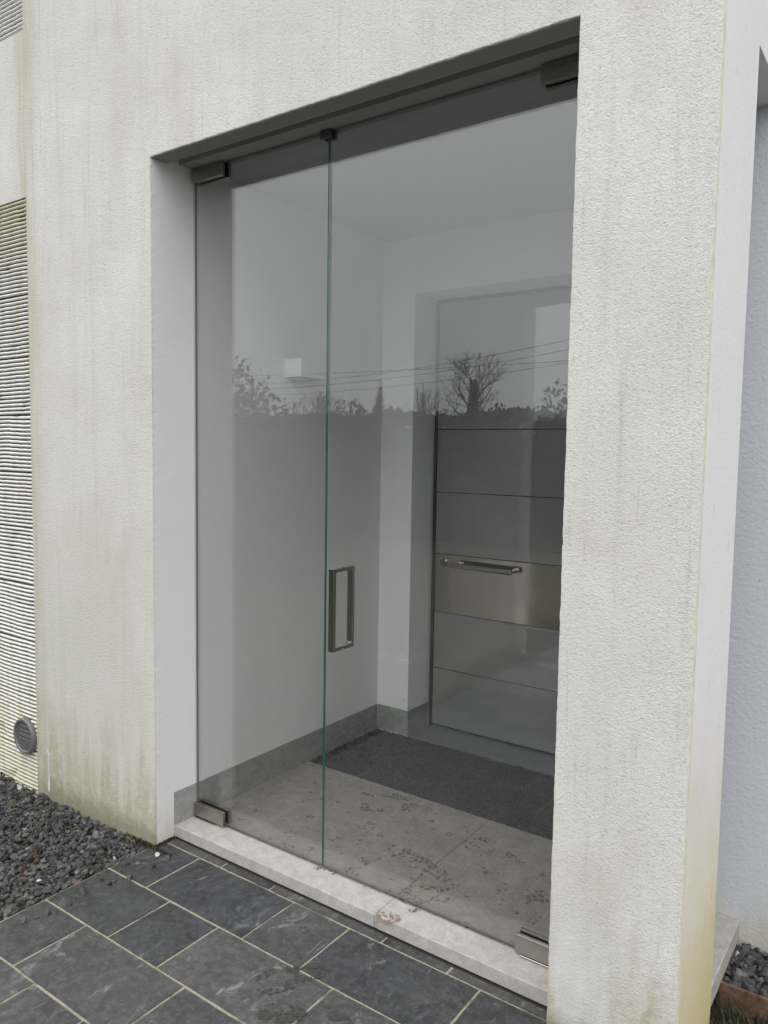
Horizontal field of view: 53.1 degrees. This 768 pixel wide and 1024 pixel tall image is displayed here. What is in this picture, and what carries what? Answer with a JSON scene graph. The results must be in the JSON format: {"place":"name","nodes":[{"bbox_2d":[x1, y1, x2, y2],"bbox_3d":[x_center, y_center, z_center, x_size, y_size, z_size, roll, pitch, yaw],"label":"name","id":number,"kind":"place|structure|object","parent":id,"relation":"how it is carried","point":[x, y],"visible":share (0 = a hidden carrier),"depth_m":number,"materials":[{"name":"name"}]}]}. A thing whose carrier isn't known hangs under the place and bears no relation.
{"place":"outdoors","nodes":[
{"label":"outdoors","id":0,"kind":"place"},
{"bbox_2d":[0,839,546,1023],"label":"paving","id":1,"kind":"structure","parent":0,"point":[185,933],"depth_m":2.18,"materials":[{"name":"stone"}]},
{"bbox_2d":[122,833,175,855],"bbox_3d":[-0.859,1.218,2.861,0.300,0.015,0.121,4,5,35],"label":"moss","id":2,"kind":"object","parent":1,"relation":"on","point":[148,845],"visible":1,"depth_m":2.83,"materials":[{"name":"green plant"}]},
{"bbox_2d":[175,724,554,1009],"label":"floor","id":3,"kind":"structure","parent":0,"point":[486,875],"depth_m":2.68,"materials":[{"name":"stone"}]},
{"bbox_2d":[309,728,554,839],"bbox_3d":[0.460,1.168,3.253,1.593,0.012,0.532,4,5,35],"label":"door mat","id":4,"kind":"object","parent":3,"relation":"on","point":[517,797],"depth_m":3.35,"materials":[{"name":"grey carpet"}]},
{"bbox_2d":[321,729,377,753],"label":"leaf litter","id":5,"kind":"object","parent":4,"relation":"on","point":[348,742],"visible":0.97,"depth_m":3.66,"materials":[{"name":"plant"}]},
{"bbox_2d":[710,991,766,1023],"bbox_3d":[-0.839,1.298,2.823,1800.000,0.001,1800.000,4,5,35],"label":"ground","id":6,"kind":"structure","parent":0,"point":[751,1020],"depth_m":2.10,"materials":[{"name":"green plant"}]},
{"bbox_2d":[0,794,136,912],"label":"soil bed","id":7,"kind":"object","parent":6,"relation":"on","point":[31,862],"depth_m":2.80,"materials":[{"name":"black soil"}]},
{"bbox_2d":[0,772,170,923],"bbox_3d":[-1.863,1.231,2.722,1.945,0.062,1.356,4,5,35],"label":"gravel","id":8,"kind":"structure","parent":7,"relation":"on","point":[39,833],"depth_m":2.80,"materials":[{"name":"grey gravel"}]},
{"bbox_2d":[0,0,767,1023],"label":"house","id":9,"kind":"structure","parent":6,"relation":"on","point":[498,268],"depth_m":2.79,"materials":[{"name":"white paint"}]},
{"bbox_2d":[13,717,36,753],"bbox_3d":[-1.535,0.958,3.293,0.155,0.155,0.030,4,5,35],"label":"wall vent","id":10,"kind":"object","parent":9,"relation":"attached to","point":[29,747],"depth_m":3.28,"materials":[{"name":"grey plastic"}]},
{"bbox_2d":[192,135,328,864],"bbox_3d":[-0.445,-0.016,2.693,0.627,2.411,0.052,4,5,35],"label":"glass door","id":11,"kind":"structure","parent":9,"relation":"in","point":[208,811],"depth_m":2.81,"materials":[{"name":"clear glass"}]},
{"bbox_2d":[285,358,323,379],"bbox_3d":[-0.337,-0.606,3.261,0.090,0.075,0.146,4,5,35],"label":"wall light","id":12,"kind":"object","parent":9,"relation":"attached to","point":[303,368],"visible":1,"depth_m":3.22,"materials":[{"name":"white paint"}]},
{"bbox_2d":[322,53,578,968],"bbox_3d":[0.174,0.028,2.254,0.889,2.411,0.109,4,5,35],"label":"glass door","id":13,"kind":"structure","parent":9,"relation":"in","point":[532,946],"depth_m":2.42,"materials":[{"name":"clear glass"}]},
{"bbox_2d":[429,285,570,753],"bbox_3d":[0.629,0.053,3.621,0.948,2.157,0.113,4,5,35],"label":"entrance door","id":14,"kind":"structure","parent":9,"relation":"in","point":[501,392],"depth_m":3.68,"materials":[{"name":"metal"}]},
{"bbox_2d":[713,980,767,1023],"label":"steel edging","id":15,"kind":"object","parent":6,"relation":"on","point":[754,1003],"depth_m":2.11,"materials":[{"name":"brown metal"}]},
{"bbox_2d":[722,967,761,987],"bbox_3d":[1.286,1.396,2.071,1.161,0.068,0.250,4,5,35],"label":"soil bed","id":16,"kind":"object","parent":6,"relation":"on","point":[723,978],"depth_m":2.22,"materials":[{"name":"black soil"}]},
{"bbox_2d":[725,943,767,997],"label":"gravel","id":17,"kind":"structure","parent":0,"point":[746,961],"depth_m":2.21,"materials":[{"name":"grey gravel"}]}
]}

